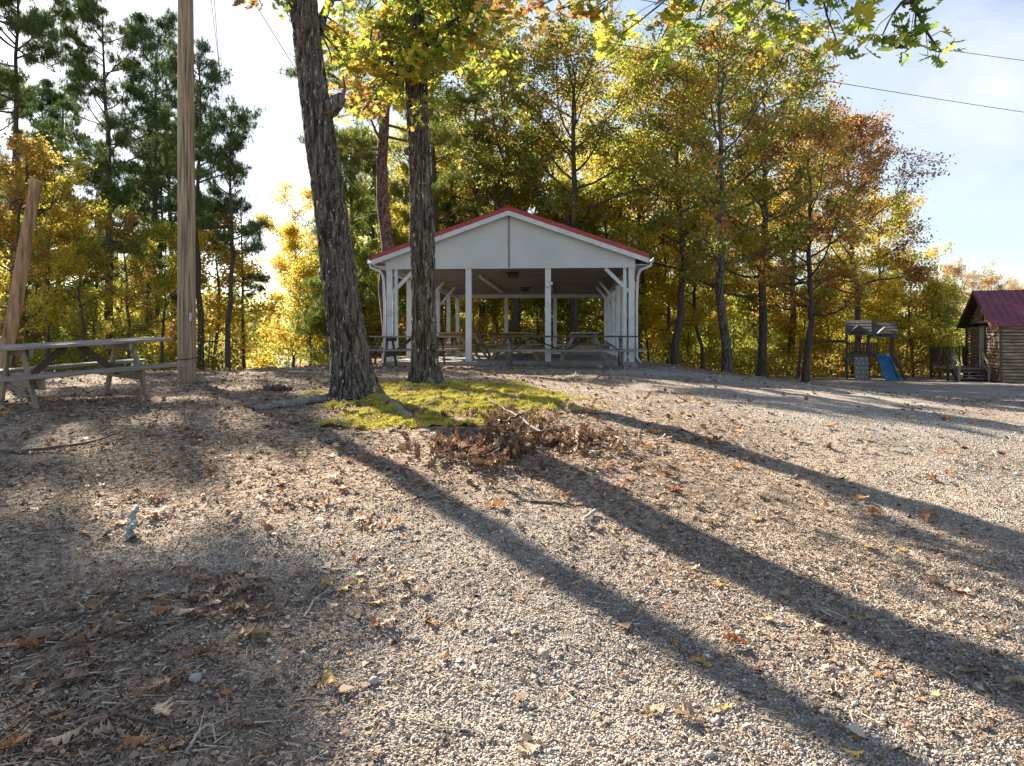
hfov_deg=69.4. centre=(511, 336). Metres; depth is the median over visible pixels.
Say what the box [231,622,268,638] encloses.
fallen leaf
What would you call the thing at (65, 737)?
fallen leaf
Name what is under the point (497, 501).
fallen leaf
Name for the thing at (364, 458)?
fallen leaf
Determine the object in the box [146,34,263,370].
pine tree
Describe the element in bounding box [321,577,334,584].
fallen leaf
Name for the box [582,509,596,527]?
stick
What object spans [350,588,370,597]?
fallen leaf
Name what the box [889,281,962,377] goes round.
forest tree
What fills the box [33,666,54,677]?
fallen leaf
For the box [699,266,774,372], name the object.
forest tree
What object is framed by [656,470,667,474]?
fallen leaf
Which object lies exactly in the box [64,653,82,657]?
fallen leaf
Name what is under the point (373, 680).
stone
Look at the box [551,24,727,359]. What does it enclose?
broadleaf tree
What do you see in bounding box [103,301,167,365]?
forest tree
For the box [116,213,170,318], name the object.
forest tree
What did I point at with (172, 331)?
forest tree
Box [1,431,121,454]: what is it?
stick
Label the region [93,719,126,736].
fallen leaf
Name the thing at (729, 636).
fallen leaf
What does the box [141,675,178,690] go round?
fallen leaf
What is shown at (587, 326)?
forest tree
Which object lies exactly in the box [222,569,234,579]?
fallen leaf
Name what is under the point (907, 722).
fallen leaf
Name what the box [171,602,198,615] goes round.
fallen leaf
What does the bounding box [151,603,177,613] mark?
fallen leaf
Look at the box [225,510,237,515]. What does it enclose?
fallen leaf
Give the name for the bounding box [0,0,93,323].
pine tree
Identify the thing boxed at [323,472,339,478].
fallen leaf
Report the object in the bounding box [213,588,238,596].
fallen leaf
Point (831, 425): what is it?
fallen leaf
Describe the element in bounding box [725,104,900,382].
broadleaf tree
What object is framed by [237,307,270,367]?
forest tree
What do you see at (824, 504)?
fallen leaf
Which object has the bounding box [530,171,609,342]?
forest tree
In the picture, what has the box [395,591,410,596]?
fallen leaf
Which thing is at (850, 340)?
forest tree
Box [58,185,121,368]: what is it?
forest tree
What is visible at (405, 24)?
oak tree
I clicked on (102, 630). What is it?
fallen leaf
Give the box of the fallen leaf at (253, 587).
[250,584,264,588]
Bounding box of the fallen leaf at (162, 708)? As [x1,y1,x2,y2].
[149,698,174,715]
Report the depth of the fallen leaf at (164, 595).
3.79 m
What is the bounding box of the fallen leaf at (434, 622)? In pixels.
[427,619,437,625]
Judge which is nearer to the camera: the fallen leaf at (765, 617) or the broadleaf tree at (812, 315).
the fallen leaf at (765, 617)
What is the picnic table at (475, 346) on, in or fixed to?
on the pavilion
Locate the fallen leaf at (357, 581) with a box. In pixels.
[353,578,366,584]
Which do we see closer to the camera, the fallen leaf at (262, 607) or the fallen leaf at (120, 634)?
the fallen leaf at (120, 634)
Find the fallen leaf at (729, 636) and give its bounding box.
[722,628,750,643]
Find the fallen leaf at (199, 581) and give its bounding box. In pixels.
[189,578,213,582]
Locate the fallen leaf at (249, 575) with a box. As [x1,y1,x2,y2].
[245,573,267,577]
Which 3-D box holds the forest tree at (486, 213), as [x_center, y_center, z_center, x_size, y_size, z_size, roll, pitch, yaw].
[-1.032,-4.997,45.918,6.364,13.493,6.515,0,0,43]
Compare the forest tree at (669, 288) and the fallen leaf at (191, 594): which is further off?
the forest tree at (669, 288)
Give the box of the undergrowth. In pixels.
[0,310,950,377]
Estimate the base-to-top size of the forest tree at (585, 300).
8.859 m
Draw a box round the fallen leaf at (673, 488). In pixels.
[668,485,682,491]
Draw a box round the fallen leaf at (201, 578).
[197,575,212,580]
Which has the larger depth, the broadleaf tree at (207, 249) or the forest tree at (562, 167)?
the forest tree at (562, 167)
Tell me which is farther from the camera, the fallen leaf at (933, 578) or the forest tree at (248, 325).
the forest tree at (248, 325)
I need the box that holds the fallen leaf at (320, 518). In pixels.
[312,515,328,520]
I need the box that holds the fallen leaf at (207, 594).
[198,588,213,602]
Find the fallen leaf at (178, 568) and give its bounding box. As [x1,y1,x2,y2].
[170,563,196,572]
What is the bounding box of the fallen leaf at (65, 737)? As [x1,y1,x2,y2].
[41,721,87,745]
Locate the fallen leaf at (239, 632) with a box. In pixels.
[236,627,246,633]
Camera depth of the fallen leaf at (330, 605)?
3.70 m
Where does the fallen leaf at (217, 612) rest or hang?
on the fallen leaf at (230, 617)
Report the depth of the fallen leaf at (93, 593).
3.86 m
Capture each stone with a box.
[188,672,201,682]
[369,676,378,684]
[586,734,593,740]
[706,750,714,757]
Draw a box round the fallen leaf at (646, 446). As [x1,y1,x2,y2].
[642,443,655,449]
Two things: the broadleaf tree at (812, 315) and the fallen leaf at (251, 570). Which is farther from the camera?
the broadleaf tree at (812, 315)
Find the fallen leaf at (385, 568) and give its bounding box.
[382,564,394,573]
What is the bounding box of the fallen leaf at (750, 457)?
[745,452,758,458]
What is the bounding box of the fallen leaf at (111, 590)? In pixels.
[105,586,118,593]
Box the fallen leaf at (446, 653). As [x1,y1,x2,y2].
[440,647,449,657]
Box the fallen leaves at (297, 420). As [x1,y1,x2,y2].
[0,357,1023,454]
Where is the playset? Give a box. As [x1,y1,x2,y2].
[795,320,907,380]
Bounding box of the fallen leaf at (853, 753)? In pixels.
[840,747,863,759]
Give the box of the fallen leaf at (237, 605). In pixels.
[222,603,244,612]
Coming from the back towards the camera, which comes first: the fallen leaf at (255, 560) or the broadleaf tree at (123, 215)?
the broadleaf tree at (123, 215)
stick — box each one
[0,600,136,631]
[0,614,102,671]
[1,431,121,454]
[96,616,164,637]
[105,710,202,747]
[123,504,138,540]
[184,710,235,754]
[303,585,331,618]
[409,718,479,731]
[530,500,600,506]
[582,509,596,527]
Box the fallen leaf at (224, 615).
[218,612,229,618]
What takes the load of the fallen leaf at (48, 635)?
on the ground
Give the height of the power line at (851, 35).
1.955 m
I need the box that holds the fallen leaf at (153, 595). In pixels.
[145,592,166,597]
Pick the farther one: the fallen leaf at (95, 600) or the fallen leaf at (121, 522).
the fallen leaf at (121, 522)
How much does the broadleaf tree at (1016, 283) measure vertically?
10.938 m
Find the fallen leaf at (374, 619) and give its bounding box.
[369,616,379,624]
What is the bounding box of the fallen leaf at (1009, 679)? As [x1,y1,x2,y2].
[1003,673,1023,684]
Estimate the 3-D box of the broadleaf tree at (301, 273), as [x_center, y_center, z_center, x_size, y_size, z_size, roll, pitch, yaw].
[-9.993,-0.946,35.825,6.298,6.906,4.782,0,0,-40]
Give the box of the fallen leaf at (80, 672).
[58,667,94,680]
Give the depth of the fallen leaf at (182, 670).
3.06 m
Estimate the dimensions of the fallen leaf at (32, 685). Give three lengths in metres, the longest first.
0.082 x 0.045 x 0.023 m
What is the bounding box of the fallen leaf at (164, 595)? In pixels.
[159,593,179,601]
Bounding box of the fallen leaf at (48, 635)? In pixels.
[31,632,54,642]
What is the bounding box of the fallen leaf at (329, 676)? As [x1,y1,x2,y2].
[320,667,339,686]
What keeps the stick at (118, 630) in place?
on the ground
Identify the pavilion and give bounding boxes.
[367,204,653,366]
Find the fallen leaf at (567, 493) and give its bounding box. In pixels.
[560,490,571,495]
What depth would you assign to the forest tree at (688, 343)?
43.15 m
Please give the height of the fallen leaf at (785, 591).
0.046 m
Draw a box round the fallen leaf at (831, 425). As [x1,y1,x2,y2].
[820,422,834,428]
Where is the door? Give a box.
[979,327,983,367]
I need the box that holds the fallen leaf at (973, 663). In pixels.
[966,660,977,665]
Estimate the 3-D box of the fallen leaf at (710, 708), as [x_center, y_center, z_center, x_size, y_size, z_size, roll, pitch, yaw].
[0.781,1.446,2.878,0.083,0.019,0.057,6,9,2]
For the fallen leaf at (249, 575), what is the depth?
4.04 m
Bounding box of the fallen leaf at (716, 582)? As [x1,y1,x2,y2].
[710,580,727,586]
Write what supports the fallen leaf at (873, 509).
on the ground
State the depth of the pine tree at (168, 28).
33.03 m
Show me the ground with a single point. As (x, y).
(928, 387)
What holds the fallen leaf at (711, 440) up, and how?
on the ground
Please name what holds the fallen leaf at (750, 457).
on the ground
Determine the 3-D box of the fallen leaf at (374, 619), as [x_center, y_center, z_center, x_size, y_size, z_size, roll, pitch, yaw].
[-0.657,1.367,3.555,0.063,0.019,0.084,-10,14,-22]
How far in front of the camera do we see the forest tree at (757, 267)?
47.34 m
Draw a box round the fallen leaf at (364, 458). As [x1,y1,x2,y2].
[359,454,369,461]
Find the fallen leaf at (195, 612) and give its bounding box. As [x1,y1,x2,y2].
[188,609,216,616]
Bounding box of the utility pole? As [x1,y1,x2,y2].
[176,0,197,382]
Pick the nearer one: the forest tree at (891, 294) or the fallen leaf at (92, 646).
the fallen leaf at (92, 646)
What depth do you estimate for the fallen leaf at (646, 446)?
6.57 m
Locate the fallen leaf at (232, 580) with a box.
[222,575,246,585]
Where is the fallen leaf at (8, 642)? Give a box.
[0,638,19,646]
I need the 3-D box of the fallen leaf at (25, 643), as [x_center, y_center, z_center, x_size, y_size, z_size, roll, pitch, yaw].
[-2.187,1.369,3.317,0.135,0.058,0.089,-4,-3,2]
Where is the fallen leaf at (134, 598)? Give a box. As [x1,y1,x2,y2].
[126,592,143,603]
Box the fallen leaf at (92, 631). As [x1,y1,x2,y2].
[83,621,99,639]
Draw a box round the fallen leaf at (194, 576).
[186,567,202,579]
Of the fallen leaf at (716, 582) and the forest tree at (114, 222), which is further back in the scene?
the forest tree at (114, 222)
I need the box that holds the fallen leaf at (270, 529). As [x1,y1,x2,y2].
[266,524,278,533]
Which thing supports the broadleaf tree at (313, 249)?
on the ground
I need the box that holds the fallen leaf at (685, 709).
[673,695,706,723]
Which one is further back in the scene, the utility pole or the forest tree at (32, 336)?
the forest tree at (32, 336)
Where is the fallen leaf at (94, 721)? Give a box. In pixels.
[85,709,124,724]
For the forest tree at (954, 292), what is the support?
on the ground
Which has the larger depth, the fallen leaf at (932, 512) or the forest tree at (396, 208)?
the forest tree at (396, 208)
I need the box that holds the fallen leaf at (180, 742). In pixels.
[163,738,188,748]
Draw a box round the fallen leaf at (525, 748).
[516,738,546,753]
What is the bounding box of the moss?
[275,379,602,429]
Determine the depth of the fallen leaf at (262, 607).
3.67 m
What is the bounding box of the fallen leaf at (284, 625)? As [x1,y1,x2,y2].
[279,624,290,628]
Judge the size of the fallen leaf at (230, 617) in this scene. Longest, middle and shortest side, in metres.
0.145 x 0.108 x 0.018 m
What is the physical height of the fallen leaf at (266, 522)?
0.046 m
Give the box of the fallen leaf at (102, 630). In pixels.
[97,624,108,633]
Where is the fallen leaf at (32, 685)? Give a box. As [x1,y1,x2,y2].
[25,681,37,690]
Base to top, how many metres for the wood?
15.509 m
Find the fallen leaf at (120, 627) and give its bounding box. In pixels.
[104,625,125,632]
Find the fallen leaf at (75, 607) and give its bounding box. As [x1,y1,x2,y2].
[67,602,84,611]
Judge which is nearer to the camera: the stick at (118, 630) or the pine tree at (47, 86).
the stick at (118, 630)
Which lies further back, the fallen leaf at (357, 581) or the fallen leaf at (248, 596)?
the fallen leaf at (357, 581)
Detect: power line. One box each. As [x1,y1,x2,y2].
[211,0,238,220]
[214,0,228,186]
[257,7,407,239]
[383,0,1020,111]
[643,0,1023,60]
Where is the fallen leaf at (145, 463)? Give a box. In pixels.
[138,461,151,466]
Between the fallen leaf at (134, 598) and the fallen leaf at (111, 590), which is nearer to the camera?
the fallen leaf at (134, 598)
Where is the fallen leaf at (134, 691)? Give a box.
[126,684,159,696]
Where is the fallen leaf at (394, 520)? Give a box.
[380,516,401,526]
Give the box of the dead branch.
[359,399,642,482]
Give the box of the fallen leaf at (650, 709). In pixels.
[644,704,656,716]
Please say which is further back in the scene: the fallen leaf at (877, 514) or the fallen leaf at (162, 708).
the fallen leaf at (877, 514)
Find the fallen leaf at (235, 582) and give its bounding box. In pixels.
[221,577,239,586]
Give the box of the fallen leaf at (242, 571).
[229,568,248,574]
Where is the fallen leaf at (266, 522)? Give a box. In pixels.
[261,518,272,524]
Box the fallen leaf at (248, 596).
[246,592,254,600]
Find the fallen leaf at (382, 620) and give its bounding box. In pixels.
[378,616,400,626]
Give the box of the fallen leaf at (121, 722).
[115,719,125,728]
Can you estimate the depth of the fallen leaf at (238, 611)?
3.70 m
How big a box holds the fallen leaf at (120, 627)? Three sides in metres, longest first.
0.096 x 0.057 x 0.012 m
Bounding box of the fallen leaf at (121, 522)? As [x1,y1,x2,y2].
[113,520,128,523]
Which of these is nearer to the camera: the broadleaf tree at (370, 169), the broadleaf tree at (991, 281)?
the broadleaf tree at (370, 169)
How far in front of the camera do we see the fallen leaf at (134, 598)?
3.75 m
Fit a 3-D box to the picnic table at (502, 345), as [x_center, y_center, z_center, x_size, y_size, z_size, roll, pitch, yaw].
[0.111,0.281,20.891,1.474,0.823,1.916,0,0,4]
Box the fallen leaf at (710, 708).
[702,704,722,713]
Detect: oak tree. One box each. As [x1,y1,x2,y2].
[232,0,435,433]
[321,0,964,386]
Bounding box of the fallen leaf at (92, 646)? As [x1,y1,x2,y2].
[84,640,100,651]
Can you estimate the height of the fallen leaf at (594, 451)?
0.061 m
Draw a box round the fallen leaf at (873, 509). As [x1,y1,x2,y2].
[861,506,879,513]
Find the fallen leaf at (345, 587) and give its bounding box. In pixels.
[336,582,352,589]
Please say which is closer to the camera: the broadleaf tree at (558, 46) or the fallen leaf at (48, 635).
the fallen leaf at (48, 635)
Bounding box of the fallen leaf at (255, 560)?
[247,556,260,565]
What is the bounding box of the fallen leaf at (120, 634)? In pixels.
[108,630,137,636]
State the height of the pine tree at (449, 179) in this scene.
19.812 m
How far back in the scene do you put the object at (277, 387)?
10.98 m
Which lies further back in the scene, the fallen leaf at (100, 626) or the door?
the door
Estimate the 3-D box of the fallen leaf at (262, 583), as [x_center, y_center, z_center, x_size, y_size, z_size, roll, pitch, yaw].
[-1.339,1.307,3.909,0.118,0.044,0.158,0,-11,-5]
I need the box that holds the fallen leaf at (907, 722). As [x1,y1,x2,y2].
[905,716,914,724]
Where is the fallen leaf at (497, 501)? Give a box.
[485,497,505,505]
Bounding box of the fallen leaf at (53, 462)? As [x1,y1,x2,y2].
[44,458,60,464]
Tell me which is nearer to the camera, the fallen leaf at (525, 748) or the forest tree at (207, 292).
the fallen leaf at (525, 748)
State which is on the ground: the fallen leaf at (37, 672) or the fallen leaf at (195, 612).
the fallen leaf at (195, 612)
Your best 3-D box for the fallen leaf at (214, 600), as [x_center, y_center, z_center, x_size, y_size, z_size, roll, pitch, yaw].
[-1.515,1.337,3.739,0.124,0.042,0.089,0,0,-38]
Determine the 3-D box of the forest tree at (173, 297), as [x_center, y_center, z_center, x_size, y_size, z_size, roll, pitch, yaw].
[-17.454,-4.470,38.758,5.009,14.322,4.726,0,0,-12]
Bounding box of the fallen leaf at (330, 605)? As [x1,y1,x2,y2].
[326,601,340,608]
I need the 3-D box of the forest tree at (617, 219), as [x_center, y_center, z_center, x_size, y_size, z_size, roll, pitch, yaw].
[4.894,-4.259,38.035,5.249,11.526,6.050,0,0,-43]
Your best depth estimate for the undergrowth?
40.13 m
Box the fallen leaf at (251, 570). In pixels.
[248,568,258,572]
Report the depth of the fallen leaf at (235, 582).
3.91 m
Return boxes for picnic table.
[0,337,187,408]
[320,336,382,362]
[369,336,460,366]
[436,332,482,359]
[445,333,492,356]
[484,333,522,353]
[486,332,542,359]
[491,336,647,368]
[502,333,544,356]
[557,332,611,359]
[558,333,605,356]
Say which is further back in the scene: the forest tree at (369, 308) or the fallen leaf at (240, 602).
the forest tree at (369, 308)
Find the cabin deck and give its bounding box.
[929,347,989,381]
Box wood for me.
[0,270,969,374]
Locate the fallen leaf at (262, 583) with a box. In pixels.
[249,580,269,589]
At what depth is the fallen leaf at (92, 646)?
3.33 m
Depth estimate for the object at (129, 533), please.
4.58 m
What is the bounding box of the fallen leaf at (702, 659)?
[691,652,712,666]
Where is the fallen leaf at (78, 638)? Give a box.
[55,628,87,646]
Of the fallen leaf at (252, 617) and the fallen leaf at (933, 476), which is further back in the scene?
the fallen leaf at (933, 476)
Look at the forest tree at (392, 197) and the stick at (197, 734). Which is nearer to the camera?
the stick at (197, 734)
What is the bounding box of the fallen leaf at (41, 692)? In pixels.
[37,686,48,698]
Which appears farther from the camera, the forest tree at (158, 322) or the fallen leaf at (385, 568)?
the forest tree at (158, 322)
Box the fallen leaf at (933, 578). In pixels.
[924,576,939,583]
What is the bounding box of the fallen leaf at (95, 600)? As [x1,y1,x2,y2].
[90,598,110,602]
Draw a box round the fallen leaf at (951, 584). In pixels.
[942,580,973,591]
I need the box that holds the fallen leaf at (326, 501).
[320,497,329,503]
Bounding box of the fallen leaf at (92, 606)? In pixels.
[85,603,97,609]
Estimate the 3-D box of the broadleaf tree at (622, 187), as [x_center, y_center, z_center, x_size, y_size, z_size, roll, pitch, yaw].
[8.227,-6.217,34.720,9.124,15.653,8.222,0,0,37]
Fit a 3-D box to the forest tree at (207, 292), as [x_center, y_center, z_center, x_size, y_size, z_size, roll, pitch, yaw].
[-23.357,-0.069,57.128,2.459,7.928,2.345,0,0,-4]
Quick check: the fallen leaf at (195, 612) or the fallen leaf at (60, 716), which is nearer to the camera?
the fallen leaf at (60, 716)
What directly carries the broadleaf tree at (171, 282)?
on the ground
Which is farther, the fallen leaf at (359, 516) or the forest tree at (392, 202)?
the forest tree at (392, 202)
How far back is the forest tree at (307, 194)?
48.23 m
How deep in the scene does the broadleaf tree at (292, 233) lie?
39.58 m
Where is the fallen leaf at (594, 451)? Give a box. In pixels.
[586,448,601,454]
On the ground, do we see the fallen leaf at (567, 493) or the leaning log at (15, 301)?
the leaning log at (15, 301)
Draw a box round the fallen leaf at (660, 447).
[656,445,667,448]
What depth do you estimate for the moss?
8.85 m
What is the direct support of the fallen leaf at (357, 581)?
on the ground
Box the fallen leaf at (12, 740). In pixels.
[0,730,32,748]
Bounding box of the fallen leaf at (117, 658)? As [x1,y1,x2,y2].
[101,653,121,663]
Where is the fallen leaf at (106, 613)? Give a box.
[90,609,114,617]
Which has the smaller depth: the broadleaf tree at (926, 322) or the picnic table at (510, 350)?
the picnic table at (510, 350)
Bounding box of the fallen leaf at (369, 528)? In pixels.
[364,523,374,533]
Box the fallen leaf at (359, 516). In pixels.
[350,512,369,521]
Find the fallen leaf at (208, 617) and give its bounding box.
[204,613,214,619]
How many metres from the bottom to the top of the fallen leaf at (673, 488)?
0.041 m
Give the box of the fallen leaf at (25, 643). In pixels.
[9,636,38,648]
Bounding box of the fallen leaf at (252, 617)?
[246,614,268,618]
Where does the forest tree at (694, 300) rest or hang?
on the ground
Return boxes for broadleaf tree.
[0,126,106,367]
[0,144,119,371]
[0,165,65,341]
[29,200,146,369]
[67,203,171,365]
[117,217,203,371]
[139,207,294,370]
[246,247,371,368]
[253,220,319,366]
[288,243,319,363]
[347,115,473,301]
[428,22,610,340]
[484,1,719,343]
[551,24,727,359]
[579,40,770,365]
[627,0,860,372]
[668,29,931,377]
[724,108,895,374]
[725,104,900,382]
[774,94,958,377]
[852,249,913,374]
[914,291,956,374]
[918,257,997,374]
[959,270,1021,336]
[1004,274,1023,289]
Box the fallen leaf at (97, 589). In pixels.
[92,587,106,595]
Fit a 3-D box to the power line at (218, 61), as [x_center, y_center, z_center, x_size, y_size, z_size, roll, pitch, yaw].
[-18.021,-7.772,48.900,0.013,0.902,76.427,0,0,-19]
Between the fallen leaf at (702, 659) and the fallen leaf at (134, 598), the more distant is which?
the fallen leaf at (134, 598)
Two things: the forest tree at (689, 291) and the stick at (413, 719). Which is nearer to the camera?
the stick at (413, 719)
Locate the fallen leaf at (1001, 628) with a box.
[988,624,1011,631]
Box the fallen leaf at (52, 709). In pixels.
[42,703,66,716]
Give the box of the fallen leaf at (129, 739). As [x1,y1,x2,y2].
[120,733,156,746]
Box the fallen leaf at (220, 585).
[216,579,227,587]
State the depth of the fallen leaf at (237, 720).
2.80 m
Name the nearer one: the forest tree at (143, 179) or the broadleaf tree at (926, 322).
the forest tree at (143, 179)
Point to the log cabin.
(991, 322)
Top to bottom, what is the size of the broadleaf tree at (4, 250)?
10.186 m
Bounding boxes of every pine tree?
[0,0,75,239]
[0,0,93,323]
[0,58,45,271]
[3,77,111,359]
[22,0,202,358]
[74,7,209,371]
[118,55,234,360]
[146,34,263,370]
[173,93,265,369]
[207,189,272,368]
[272,0,465,358]
[376,5,497,331]
[436,10,522,338]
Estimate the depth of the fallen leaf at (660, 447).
6.59 m
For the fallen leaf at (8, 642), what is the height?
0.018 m
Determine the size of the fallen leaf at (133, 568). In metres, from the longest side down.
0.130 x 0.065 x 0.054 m
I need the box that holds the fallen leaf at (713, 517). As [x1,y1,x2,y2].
[699,513,717,521]
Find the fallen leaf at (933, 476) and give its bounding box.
[927,472,940,481]
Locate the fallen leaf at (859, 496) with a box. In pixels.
[855,493,868,498]
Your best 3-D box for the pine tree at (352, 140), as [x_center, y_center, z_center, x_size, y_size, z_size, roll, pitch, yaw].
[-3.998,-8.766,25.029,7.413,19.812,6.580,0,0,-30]
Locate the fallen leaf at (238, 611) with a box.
[225,604,255,613]
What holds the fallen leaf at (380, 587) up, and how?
on the ground
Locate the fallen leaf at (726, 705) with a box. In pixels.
[715,702,731,709]
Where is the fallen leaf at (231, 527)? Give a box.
[228,524,245,529]
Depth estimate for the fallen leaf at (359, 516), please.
4.90 m
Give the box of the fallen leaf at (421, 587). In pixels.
[410,584,427,590]
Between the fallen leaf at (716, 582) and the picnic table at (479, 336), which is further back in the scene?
the picnic table at (479, 336)
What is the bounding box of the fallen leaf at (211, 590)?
[200,585,214,594]
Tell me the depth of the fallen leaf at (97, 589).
3.89 m
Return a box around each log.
[0,176,42,376]
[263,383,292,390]
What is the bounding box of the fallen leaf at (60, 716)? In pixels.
[47,707,71,720]
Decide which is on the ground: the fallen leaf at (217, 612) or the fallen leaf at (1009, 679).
the fallen leaf at (1009, 679)
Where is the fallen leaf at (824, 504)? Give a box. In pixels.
[820,499,827,506]
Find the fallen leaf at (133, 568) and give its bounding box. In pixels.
[117,563,140,572]
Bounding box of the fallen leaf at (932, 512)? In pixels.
[926,509,942,514]
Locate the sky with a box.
[0,0,1023,325]
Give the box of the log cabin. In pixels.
[956,289,1023,382]
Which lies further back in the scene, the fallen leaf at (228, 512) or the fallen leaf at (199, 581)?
the fallen leaf at (228, 512)
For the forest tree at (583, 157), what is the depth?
50.52 m
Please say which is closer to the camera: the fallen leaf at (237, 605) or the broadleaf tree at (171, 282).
the fallen leaf at (237, 605)
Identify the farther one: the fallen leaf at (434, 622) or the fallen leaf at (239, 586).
the fallen leaf at (239, 586)
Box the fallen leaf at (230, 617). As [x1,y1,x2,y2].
[214,609,240,622]
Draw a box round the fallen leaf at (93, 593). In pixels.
[86,589,101,595]
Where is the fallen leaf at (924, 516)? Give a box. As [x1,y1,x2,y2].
[918,512,929,521]
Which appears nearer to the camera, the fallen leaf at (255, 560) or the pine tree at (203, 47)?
the fallen leaf at (255, 560)
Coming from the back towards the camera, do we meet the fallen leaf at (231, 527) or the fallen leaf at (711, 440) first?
the fallen leaf at (711, 440)
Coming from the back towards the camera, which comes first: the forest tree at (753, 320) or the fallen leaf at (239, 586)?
the forest tree at (753, 320)
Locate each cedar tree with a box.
[284,120,405,365]
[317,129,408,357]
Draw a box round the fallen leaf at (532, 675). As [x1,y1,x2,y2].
[530,670,537,677]
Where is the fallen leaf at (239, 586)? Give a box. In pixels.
[228,580,254,591]
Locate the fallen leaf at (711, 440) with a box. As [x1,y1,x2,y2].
[705,436,716,442]
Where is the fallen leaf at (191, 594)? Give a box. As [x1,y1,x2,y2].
[182,589,200,598]
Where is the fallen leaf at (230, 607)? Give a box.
[222,605,247,611]
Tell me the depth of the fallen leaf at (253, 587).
3.89 m
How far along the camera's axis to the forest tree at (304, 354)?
41.05 m
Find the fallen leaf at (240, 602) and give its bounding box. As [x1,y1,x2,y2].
[225,597,244,610]
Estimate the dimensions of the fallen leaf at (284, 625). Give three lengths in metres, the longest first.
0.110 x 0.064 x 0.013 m
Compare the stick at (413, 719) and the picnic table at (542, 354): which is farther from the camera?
the picnic table at (542, 354)
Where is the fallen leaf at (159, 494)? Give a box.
[148,490,166,499]
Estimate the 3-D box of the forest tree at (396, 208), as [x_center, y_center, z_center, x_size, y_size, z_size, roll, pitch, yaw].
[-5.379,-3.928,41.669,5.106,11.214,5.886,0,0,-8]
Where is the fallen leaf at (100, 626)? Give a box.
[80,622,102,631]
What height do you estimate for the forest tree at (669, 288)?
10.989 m
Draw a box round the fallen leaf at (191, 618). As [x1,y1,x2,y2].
[181,612,202,621]
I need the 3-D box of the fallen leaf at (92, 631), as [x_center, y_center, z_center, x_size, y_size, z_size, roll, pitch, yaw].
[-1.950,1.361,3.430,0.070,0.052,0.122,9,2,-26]
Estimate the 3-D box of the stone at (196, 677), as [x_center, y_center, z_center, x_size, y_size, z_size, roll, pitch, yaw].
[-1.317,1.416,3.074,0.052,0.040,0.049,0,0,-13]
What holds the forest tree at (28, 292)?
on the ground
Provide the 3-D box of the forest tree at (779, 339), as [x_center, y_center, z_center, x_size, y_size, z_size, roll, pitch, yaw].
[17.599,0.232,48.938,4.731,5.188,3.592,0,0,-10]
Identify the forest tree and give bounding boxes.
[0,86,91,340]
[0,182,33,304]
[0,252,68,354]
[0,293,54,367]
[5,158,79,341]
[30,292,87,369]
[53,279,131,369]
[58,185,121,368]
[59,298,103,369]
[64,210,119,338]
[90,251,145,344]
[93,201,138,314]
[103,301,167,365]
[104,130,176,368]
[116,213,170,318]
[120,258,176,350]
[140,117,223,309]
[166,317,208,369]
[196,288,224,361]
[196,291,226,365]
[221,289,240,358]
[231,304,250,368]
[231,311,261,358]
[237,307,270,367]
[250,174,349,357]
[250,325,279,364]
[278,327,297,366]
[291,334,321,366]
[292,225,405,354]
[295,271,403,362]
[345,176,403,307]
[367,161,457,238]
[369,113,512,319]
[375,170,455,323]
[375,284,405,346]
[430,142,493,351]
[444,210,520,337]
[444,298,509,351]
[456,153,539,339]
[461,123,568,338]
[482,125,596,341]
[487,298,551,337]
[496,298,586,341]
[510,197,642,344]
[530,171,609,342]
[546,146,646,240]
[562,146,671,317]
[563,290,635,346]
[564,116,697,347]
[594,281,685,358]
[599,241,695,361]
[621,224,672,356]
[627,170,715,363]
[643,298,700,362]
[646,285,736,366]
[654,173,743,368]
[654,235,702,337]
[680,276,757,363]
[695,166,783,310]
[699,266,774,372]
[709,175,822,349]
[712,270,806,364]
[740,209,839,334]
[747,306,800,373]
[767,283,839,366]
[792,278,864,374]
[797,285,839,374]
[819,252,874,374]
[823,185,959,374]
[823,279,898,369]
[862,247,969,376]
[863,296,922,362]
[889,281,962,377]
[903,270,970,365]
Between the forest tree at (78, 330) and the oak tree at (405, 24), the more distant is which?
the forest tree at (78, 330)
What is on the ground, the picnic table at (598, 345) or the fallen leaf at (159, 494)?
the fallen leaf at (159, 494)
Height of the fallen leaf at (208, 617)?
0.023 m
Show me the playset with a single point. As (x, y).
(888, 370)
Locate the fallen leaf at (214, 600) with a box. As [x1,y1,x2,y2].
[202,596,224,607]
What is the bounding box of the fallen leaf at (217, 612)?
[207,606,223,614]
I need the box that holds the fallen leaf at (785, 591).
[777,586,789,596]
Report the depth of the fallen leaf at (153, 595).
3.82 m
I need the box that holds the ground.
[0,317,1023,765]
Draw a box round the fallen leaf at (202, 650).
[182,644,216,658]
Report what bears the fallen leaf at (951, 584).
on the ground
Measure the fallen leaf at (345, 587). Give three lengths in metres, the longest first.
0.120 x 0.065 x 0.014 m
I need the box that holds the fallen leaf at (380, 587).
[371,583,384,590]
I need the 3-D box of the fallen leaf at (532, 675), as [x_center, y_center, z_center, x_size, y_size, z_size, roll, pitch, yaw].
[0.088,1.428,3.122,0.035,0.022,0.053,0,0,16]
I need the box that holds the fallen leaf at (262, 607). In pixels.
[252,599,276,613]
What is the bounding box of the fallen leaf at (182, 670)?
[169,665,186,682]
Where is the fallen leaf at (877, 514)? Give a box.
[865,511,884,515]
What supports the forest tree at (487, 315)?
on the ground
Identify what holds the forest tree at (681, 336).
on the ground
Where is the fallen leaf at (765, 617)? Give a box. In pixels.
[759,610,774,619]
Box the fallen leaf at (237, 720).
[229,717,263,725]
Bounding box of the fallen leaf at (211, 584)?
[207,582,222,587]

